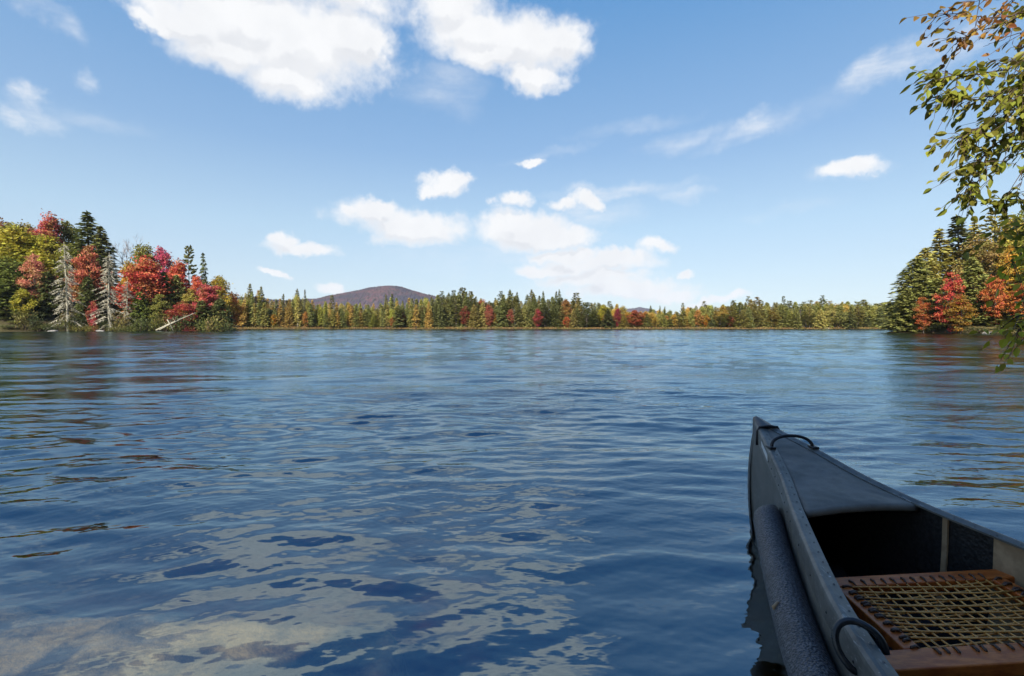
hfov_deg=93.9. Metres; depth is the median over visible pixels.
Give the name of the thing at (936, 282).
hemlock tree
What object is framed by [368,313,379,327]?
spruce tree
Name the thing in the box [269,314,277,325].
maple tree
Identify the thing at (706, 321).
maple tree
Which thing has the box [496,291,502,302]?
pine tree
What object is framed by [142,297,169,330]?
hemlock tree
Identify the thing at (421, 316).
spruce tree
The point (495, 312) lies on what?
hemlock tree
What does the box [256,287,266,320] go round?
spruce tree
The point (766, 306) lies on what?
hemlock tree
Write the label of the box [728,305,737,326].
pine tree
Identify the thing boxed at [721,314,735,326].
pine tree
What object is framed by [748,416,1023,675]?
canoe
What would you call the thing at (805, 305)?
maple tree
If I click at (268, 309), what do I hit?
maple tree
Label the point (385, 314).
spruce tree
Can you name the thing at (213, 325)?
shrub
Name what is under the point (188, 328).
shrub
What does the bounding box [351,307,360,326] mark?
spruce tree
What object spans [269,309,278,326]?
spruce tree
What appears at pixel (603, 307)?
maple tree
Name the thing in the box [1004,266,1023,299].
hemlock tree
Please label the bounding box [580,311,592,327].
pine tree
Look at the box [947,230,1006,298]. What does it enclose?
maple tree
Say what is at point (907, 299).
hemlock tree
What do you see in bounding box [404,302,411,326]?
spruce tree
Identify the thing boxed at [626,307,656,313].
hill
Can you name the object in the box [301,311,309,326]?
maple tree
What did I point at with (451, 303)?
pine tree
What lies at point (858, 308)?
pine tree
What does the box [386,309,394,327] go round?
maple tree
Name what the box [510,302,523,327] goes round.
spruce tree
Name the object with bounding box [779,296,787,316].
pine tree
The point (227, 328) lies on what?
shrub
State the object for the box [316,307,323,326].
spruce tree
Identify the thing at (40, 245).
maple tree
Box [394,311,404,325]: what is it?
maple tree
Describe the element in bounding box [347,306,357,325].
spruce tree
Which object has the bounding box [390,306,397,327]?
spruce tree
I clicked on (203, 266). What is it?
spruce tree
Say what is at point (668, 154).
sky
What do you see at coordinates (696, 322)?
maple tree
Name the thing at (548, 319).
pine tree
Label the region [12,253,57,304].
maple tree
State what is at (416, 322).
spruce tree
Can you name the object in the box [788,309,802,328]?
spruce tree
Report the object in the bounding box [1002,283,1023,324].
maple tree
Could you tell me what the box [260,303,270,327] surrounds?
spruce tree
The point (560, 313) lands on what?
spruce tree
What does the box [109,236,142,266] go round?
bare tree
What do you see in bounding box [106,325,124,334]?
shrub
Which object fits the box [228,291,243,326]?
maple tree
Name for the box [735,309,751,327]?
spruce tree
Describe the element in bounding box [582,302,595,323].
pine tree
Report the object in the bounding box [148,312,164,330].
shrub
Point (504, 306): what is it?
spruce tree
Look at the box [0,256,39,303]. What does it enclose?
maple tree
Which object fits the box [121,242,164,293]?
maple tree
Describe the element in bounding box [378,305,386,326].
spruce tree
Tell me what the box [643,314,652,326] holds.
spruce tree
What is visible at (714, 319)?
spruce tree
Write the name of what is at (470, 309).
spruce tree
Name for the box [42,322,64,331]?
shrub
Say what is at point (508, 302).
spruce tree
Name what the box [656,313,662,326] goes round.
maple tree
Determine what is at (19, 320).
shrub
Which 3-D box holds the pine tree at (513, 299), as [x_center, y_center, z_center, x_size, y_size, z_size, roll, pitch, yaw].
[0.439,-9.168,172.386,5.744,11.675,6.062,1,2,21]
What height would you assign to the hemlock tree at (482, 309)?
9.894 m
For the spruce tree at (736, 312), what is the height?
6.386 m
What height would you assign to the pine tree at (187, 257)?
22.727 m
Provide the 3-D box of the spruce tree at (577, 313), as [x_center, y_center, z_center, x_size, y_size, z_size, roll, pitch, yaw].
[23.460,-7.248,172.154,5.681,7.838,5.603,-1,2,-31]
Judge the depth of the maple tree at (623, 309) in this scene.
195.73 m
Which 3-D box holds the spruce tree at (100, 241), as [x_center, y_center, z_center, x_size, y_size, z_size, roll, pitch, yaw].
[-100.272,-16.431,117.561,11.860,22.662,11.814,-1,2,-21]
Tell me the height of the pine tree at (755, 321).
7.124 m
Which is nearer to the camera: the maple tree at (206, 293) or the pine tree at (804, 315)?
the maple tree at (206, 293)
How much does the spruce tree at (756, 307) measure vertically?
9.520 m
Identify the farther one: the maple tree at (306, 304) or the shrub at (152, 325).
the maple tree at (306, 304)
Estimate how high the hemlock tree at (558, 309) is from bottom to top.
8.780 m
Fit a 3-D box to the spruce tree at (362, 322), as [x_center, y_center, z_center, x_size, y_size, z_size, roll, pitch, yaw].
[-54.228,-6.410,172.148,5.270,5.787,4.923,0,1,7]
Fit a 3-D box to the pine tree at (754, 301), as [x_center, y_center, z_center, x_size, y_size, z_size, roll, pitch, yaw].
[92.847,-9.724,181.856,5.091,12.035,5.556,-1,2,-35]
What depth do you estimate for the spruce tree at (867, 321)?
171.42 m
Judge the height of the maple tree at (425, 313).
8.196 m
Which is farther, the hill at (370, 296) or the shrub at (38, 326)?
the hill at (370, 296)
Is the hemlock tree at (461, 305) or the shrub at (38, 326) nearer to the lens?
the shrub at (38, 326)
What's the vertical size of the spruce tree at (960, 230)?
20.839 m
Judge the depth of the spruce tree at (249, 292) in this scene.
177.57 m
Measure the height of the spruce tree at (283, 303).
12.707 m
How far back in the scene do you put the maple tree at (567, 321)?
170.07 m
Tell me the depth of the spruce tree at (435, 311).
170.21 m
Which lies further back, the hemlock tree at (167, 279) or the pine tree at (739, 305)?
the pine tree at (739, 305)
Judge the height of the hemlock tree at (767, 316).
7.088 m
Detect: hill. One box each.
[236,285,477,312]
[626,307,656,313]
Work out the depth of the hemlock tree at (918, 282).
83.31 m
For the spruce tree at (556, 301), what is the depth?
178.53 m
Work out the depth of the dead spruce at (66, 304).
101.63 m
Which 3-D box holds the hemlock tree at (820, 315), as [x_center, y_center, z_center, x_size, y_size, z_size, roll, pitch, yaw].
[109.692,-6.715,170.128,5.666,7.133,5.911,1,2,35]
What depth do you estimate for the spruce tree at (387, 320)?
171.39 m
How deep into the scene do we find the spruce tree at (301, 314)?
170.98 m
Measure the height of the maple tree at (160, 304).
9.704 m
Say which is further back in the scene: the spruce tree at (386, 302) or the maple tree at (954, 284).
the spruce tree at (386, 302)
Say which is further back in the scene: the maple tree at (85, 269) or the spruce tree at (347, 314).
the spruce tree at (347, 314)
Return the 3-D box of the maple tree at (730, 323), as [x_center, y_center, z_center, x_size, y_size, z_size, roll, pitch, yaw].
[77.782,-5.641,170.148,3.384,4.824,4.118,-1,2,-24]
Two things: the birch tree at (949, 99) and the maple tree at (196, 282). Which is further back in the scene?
the maple tree at (196, 282)
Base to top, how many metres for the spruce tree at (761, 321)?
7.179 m
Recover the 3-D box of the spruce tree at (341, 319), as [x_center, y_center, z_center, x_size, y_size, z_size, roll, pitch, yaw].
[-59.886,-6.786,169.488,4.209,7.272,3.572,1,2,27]
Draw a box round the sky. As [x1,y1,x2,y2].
[0,0,1023,313]
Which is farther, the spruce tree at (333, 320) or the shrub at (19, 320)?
the spruce tree at (333, 320)
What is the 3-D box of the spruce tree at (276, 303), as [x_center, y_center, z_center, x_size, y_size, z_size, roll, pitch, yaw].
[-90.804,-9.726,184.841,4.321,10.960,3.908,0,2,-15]
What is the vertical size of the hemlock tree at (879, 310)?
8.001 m
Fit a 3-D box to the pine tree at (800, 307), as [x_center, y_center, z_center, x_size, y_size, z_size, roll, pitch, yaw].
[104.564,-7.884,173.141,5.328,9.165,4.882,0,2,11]
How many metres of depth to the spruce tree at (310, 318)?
169.56 m
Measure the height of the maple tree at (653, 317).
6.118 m
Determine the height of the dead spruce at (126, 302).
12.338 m
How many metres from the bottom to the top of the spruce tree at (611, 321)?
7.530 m
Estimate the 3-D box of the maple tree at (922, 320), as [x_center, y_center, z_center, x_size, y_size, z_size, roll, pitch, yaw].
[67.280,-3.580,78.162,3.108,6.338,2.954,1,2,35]
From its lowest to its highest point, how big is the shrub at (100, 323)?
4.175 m
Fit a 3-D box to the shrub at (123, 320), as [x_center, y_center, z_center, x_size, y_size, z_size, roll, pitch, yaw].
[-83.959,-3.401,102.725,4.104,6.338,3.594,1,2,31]
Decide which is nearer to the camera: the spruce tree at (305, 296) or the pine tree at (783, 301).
the spruce tree at (305, 296)
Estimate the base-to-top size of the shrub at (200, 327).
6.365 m
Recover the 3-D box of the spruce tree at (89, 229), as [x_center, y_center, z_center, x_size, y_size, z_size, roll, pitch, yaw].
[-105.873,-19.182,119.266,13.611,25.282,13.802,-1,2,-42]
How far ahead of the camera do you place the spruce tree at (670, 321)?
169.27 m
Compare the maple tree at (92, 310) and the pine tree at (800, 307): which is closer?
the maple tree at (92, 310)
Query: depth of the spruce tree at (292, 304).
172.70 m
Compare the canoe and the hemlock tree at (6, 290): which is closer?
the canoe
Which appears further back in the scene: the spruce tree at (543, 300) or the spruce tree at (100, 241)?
the spruce tree at (543, 300)
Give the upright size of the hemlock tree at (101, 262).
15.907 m
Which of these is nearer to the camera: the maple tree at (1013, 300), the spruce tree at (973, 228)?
the maple tree at (1013, 300)
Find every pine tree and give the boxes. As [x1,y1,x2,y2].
[183,245,199,286]
[327,295,336,313]
[437,291,444,310]
[446,295,461,326]
[455,287,472,317]
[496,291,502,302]
[507,297,520,323]
[538,305,553,326]
[544,299,554,323]
[570,293,584,316]
[576,309,588,326]
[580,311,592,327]
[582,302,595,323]
[590,311,602,325]
[715,316,727,326]
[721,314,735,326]
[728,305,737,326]
[729,300,738,323]
[734,303,745,323]
[744,296,749,311]
[751,309,759,324]
[753,297,760,309]
[764,310,781,325]
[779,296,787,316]
[781,309,791,325]
[787,301,794,313]
[791,304,806,323]
[800,311,811,328]
[804,304,815,326]
[818,295,825,306]
[826,309,841,326]
[850,309,861,325]
[853,304,865,326]
[861,299,869,313]
[977,210,1009,257]
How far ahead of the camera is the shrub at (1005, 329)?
69.19 m
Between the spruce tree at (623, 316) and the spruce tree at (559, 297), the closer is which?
the spruce tree at (623, 316)
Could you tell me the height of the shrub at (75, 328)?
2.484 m
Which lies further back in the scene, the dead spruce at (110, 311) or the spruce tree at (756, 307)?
the spruce tree at (756, 307)
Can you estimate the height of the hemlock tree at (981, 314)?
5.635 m
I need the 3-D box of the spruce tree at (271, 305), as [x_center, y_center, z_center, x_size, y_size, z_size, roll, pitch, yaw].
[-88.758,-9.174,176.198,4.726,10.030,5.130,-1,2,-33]
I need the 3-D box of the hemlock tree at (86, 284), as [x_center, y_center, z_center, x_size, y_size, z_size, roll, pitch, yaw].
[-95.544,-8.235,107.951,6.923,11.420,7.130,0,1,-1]
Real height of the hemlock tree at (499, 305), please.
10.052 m
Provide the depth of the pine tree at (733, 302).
177.02 m
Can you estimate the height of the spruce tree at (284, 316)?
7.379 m
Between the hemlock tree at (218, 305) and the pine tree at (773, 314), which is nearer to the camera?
the hemlock tree at (218, 305)
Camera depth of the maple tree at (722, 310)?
172.30 m
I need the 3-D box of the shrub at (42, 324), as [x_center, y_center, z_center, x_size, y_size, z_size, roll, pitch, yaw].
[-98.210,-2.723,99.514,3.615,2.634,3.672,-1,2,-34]
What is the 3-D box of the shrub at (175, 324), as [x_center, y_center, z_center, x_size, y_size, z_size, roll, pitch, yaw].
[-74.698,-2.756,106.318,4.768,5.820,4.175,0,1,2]
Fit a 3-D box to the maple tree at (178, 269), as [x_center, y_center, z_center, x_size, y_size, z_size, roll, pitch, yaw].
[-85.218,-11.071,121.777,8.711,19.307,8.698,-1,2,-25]
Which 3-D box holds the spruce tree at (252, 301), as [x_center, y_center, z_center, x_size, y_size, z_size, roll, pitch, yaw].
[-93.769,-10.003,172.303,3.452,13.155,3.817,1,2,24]
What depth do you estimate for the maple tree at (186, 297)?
114.44 m
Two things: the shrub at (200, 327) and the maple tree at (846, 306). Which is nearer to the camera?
the shrub at (200, 327)
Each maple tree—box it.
[0,222,28,246]
[0,223,51,278]
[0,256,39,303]
[6,288,39,317]
[7,233,79,301]
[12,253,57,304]
[13,219,38,241]
[24,208,64,255]
[48,242,89,307]
[56,220,85,292]
[61,245,107,315]
[85,300,99,330]
[106,253,176,317]
[115,260,144,320]
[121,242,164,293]
[147,294,175,330]
[152,245,180,282]
[158,256,191,300]
[162,300,200,330]
[178,288,198,318]
[188,275,202,304]
[189,283,226,319]
[209,275,234,318]
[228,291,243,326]
[264,308,272,324]
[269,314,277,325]
[293,294,298,321]
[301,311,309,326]
[304,300,313,322]
[367,307,373,322]
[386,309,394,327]
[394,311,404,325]
[419,306,429,324]
[422,298,431,324]
[459,306,470,324]
[483,304,494,325]
[506,309,515,326]
[532,308,543,326]
[560,298,572,320]
[562,317,569,326]
[596,304,611,323]
[612,308,622,326]
[620,305,627,313]
[626,310,644,326]
[647,312,657,327]
[652,317,660,325]
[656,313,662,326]
[684,308,689,325]
[688,308,697,326]
[690,309,703,326]
[697,307,708,326]
[702,314,709,326]
[714,305,730,321]
[726,317,734,326]
[801,304,813,326]
[823,304,836,324]
[832,304,847,328]
[838,304,850,322]
[866,305,880,323]
[911,297,933,332]
[931,271,971,332]
[942,295,979,333]
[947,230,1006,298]
[977,274,1010,326]
[985,214,1023,288]
[992,246,1023,295]
[995,210,1023,265]
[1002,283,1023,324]
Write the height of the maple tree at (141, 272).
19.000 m
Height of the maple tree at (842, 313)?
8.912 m
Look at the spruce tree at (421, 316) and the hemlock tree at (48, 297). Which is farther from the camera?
the spruce tree at (421, 316)
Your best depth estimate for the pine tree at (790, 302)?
184.99 m
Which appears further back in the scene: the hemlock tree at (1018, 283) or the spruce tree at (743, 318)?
the spruce tree at (743, 318)
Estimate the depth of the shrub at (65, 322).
101.62 m
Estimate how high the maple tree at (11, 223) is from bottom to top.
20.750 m
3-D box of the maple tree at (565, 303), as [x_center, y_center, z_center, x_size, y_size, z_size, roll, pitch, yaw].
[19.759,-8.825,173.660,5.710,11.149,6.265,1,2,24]
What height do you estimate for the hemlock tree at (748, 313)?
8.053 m
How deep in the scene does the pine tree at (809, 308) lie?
169.54 m
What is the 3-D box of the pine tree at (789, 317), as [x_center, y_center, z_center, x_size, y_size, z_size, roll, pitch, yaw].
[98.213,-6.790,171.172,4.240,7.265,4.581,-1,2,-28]
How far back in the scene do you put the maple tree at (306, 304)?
177.42 m
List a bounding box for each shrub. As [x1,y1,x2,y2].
[0,324,27,328]
[6,306,43,329]
[26,308,44,329]
[29,325,47,330]
[30,321,50,329]
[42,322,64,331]
[56,316,73,330]
[67,325,85,330]
[69,310,88,329]
[83,325,99,330]
[96,318,112,330]
[103,319,116,330]
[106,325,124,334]
[111,308,130,334]
[115,325,139,331]
[129,313,146,330]
[137,314,162,330]
[145,310,172,335]
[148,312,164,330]
[168,316,187,330]
[169,311,204,330]
[179,323,196,334]
[193,313,215,336]
[205,311,231,340]
[208,317,234,340]
[923,323,947,332]
[958,323,989,333]
[990,325,1021,333]
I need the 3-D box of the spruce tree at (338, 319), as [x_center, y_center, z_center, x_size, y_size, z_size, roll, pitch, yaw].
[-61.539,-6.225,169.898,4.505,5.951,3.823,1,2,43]
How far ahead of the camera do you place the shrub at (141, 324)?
101.05 m
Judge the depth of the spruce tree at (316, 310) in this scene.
172.40 m
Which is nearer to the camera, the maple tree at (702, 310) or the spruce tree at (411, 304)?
the maple tree at (702, 310)
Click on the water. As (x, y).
(841, 344)
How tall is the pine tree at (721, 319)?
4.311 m
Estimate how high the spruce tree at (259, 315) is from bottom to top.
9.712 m
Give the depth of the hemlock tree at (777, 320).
171.53 m
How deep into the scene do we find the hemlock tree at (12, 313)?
103.26 m
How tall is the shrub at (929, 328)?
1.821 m
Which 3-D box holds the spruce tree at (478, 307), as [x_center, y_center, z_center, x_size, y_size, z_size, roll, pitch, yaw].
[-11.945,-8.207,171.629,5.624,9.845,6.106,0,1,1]
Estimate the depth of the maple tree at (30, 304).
101.27 m
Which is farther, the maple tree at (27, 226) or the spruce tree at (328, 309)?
the spruce tree at (328, 309)
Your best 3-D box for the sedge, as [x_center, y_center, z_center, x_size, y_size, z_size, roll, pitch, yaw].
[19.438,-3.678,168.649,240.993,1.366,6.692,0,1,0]
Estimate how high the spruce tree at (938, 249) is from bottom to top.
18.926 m
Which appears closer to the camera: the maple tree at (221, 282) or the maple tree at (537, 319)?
the maple tree at (221, 282)
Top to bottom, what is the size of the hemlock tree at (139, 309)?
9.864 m
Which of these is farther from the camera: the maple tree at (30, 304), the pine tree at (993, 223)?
the maple tree at (30, 304)
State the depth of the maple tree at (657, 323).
171.80 m
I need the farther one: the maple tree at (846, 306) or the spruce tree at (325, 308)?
the spruce tree at (325, 308)
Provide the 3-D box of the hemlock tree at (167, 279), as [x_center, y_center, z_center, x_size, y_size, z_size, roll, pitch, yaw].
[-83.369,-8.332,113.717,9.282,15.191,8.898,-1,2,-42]
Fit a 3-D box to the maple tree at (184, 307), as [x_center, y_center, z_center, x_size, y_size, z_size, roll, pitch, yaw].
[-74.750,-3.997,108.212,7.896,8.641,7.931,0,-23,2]
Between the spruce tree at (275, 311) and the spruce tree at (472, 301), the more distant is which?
the spruce tree at (472, 301)
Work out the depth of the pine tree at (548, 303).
172.69 m
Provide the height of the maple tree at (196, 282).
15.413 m
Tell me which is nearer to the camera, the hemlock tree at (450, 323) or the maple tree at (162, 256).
the maple tree at (162, 256)
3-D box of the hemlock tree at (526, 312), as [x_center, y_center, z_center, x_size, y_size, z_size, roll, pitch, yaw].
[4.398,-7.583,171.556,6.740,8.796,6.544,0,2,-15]
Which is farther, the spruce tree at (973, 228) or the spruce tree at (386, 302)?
the spruce tree at (386, 302)
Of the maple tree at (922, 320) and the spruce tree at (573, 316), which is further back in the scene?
the spruce tree at (573, 316)
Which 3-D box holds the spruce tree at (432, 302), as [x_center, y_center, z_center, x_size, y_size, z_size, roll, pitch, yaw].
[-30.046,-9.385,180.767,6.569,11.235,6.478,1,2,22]
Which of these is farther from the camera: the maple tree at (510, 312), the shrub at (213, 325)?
the maple tree at (510, 312)
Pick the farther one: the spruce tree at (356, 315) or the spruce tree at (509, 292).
the spruce tree at (509, 292)
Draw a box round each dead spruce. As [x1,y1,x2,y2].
[47,245,87,330]
[87,252,131,330]
[114,280,136,331]
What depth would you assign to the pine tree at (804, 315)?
169.61 m
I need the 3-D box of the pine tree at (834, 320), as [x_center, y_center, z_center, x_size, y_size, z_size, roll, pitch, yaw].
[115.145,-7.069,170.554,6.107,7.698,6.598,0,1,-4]
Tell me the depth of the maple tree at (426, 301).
176.76 m
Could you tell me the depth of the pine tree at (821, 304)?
178.13 m
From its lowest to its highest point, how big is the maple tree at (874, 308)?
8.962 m
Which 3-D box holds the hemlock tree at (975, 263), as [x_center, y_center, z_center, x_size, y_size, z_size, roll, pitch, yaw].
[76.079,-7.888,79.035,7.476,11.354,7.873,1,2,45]
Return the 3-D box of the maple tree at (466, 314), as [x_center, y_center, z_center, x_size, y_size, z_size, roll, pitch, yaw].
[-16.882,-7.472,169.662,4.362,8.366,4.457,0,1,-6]
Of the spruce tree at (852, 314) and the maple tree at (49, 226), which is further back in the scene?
the spruce tree at (852, 314)
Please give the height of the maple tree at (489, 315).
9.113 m
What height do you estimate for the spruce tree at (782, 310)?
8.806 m
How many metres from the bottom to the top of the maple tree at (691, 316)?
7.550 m
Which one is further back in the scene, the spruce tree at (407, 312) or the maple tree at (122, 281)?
the spruce tree at (407, 312)
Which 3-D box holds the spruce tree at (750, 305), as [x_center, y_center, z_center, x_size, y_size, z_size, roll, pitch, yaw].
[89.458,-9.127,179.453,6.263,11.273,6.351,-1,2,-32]
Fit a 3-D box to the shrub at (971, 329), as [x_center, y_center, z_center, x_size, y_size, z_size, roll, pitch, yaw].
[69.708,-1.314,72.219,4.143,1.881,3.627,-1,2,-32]
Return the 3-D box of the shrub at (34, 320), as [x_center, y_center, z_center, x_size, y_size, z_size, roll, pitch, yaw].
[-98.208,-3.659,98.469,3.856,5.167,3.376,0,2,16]
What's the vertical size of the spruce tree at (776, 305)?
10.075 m
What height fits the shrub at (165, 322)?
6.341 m
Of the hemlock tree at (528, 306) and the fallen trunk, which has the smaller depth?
the fallen trunk
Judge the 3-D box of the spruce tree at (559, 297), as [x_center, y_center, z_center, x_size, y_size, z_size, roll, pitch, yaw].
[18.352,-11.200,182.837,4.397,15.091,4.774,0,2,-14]
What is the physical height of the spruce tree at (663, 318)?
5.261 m
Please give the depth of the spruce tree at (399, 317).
169.22 m
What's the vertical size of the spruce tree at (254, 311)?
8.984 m
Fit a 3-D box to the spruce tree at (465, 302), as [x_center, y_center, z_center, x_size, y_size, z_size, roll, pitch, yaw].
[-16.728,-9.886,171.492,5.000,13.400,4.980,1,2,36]
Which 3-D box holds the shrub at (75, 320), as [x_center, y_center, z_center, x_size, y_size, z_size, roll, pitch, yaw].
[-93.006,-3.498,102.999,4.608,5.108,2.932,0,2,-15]
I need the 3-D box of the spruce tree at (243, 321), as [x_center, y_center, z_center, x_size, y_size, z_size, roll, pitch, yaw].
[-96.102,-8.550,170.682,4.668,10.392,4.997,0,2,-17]
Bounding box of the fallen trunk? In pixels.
[156,313,194,330]
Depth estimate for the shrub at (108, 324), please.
103.61 m
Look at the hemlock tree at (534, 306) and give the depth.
171.98 m
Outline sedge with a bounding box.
[229,326,880,328]
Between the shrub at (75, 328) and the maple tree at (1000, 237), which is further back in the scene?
the shrub at (75, 328)
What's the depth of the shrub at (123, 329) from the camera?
101.14 m
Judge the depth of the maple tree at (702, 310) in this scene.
169.61 m
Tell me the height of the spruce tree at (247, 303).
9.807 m
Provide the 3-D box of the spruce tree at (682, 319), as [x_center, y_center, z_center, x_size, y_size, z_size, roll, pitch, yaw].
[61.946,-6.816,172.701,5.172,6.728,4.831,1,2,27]
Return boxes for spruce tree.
[58,210,118,306]
[89,226,122,313]
[198,278,214,306]
[199,253,207,282]
[236,300,248,326]
[241,301,251,326]
[245,284,257,325]
[247,293,255,326]
[251,303,259,325]
[255,302,263,326]
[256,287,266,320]
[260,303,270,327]
[269,300,274,312]
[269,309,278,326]
[273,299,278,318]
[274,305,284,325]
[280,293,285,320]
[280,307,288,325]
[283,299,294,326]
[290,299,296,324]
[293,297,302,326]
[297,299,303,326]
[303,290,306,315]
[307,304,315,326]
[312,304,321,326]
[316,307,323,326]
[322,303,327,322]
[322,311,329,327]
[327,306,336,322]
[330,310,339,326]
[335,312,343,326]
[339,309,346,326]
[344,310,351,326]
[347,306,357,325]
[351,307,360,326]
[357,313,364,326]
[359,310,368,326]
[363,304,374,326]
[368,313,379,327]
[374,308,380,326]
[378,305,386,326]
[383,295,388,326]
[383,304,387,326]
[383,305,389,326]
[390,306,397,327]
[393,305,403,326]
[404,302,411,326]
[406,305,415,327]
[409,299,414,324]
[411,305,420,327]
[416,305,423,327]
[421,302,426,326]
[423,302,433,327]
[429,302,444,327]
[430,299,439,322]
[435,301,446,326]
[441,295,453,326]
[459,293,470,326]
[464,301,473,326]
[466,305,482,327]
[467,291,475,323]
[473,302,483,326]
[498,300,511,326]
[505,297,511,327]
[506,290,515,312]
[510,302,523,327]
[528,290,534,301]
[538,304,546,327]
[540,291,547,326]
[546,301,559,327]
[549,292,559,326]
[557,292,561,307]
[557,306,566,327]
[569,309,577,327]
[571,307,583,327]
[572,299,584,326]
[585,311,598,327]
[590,303,598,323]
[601,308,615,327]
[619,313,627,326]
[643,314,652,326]
[660,314,669,326]
[663,319,674,326]
[667,313,678,326]
[676,310,687,327]
[710,310,722,326]
[733,311,742,326]
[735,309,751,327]
[742,299,758,325]
[751,303,759,325]
[752,309,762,327]
[757,303,767,326]
[772,305,790,327]
[773,302,778,326]
[785,309,795,327]
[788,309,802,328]
[806,307,823,327]
[840,307,860,327]
[856,309,871,326]
[860,311,875,326]
[926,227,959,322]
[934,214,978,312]
[962,222,987,263]
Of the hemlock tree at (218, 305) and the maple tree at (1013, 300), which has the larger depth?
the hemlock tree at (218, 305)
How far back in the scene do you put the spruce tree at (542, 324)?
171.57 m
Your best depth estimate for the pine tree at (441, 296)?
177.16 m
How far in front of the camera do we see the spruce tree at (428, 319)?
169.27 m
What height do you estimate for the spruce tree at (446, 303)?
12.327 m
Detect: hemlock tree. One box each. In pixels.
[0,280,30,315]
[4,296,48,316]
[31,271,65,317]
[73,276,106,325]
[76,256,125,320]
[121,291,154,330]
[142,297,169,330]
[150,272,178,318]
[166,275,186,329]
[190,300,215,330]
[204,298,238,331]
[445,296,459,326]
[453,294,463,327]
[476,302,488,326]
[490,306,502,326]
[495,301,506,326]
[518,309,526,326]
[519,305,530,327]
[526,301,533,327]
[528,298,542,326]
[550,305,563,326]
[703,315,717,327]
[742,306,755,328]
[763,302,772,325]
[763,309,773,327]
[772,311,784,327]
[811,309,827,328]
[819,304,833,326]
[870,307,886,327]
[872,257,941,329]
[881,288,927,331]
[895,247,947,322]
[913,278,963,327]
[955,257,993,321]
[964,291,1016,324]
[986,297,1022,326]
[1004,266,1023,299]
[1007,268,1023,314]
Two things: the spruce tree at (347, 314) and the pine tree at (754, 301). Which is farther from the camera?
the pine tree at (754, 301)
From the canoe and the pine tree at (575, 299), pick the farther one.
the pine tree at (575, 299)
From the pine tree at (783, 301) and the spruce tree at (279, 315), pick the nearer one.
the spruce tree at (279, 315)
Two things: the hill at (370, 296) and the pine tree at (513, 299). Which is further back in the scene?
the hill at (370, 296)
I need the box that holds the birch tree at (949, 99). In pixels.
[899,0,1023,372]
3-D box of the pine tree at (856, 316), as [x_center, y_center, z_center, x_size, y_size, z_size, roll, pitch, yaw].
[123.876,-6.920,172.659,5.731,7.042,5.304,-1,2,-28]
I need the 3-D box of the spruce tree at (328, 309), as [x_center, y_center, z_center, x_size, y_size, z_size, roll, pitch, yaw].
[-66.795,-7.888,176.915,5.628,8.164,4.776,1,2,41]
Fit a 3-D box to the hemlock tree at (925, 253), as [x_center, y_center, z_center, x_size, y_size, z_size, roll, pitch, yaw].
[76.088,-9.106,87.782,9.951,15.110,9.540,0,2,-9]
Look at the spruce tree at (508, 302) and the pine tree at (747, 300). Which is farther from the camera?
the pine tree at (747, 300)
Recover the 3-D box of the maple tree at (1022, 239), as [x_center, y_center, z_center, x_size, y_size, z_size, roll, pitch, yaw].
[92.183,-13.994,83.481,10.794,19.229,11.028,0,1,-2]
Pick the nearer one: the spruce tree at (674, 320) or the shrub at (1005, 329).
the shrub at (1005, 329)
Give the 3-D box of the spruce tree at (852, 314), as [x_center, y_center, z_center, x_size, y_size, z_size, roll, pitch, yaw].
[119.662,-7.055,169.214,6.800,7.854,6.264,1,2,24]
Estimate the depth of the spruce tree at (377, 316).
171.29 m

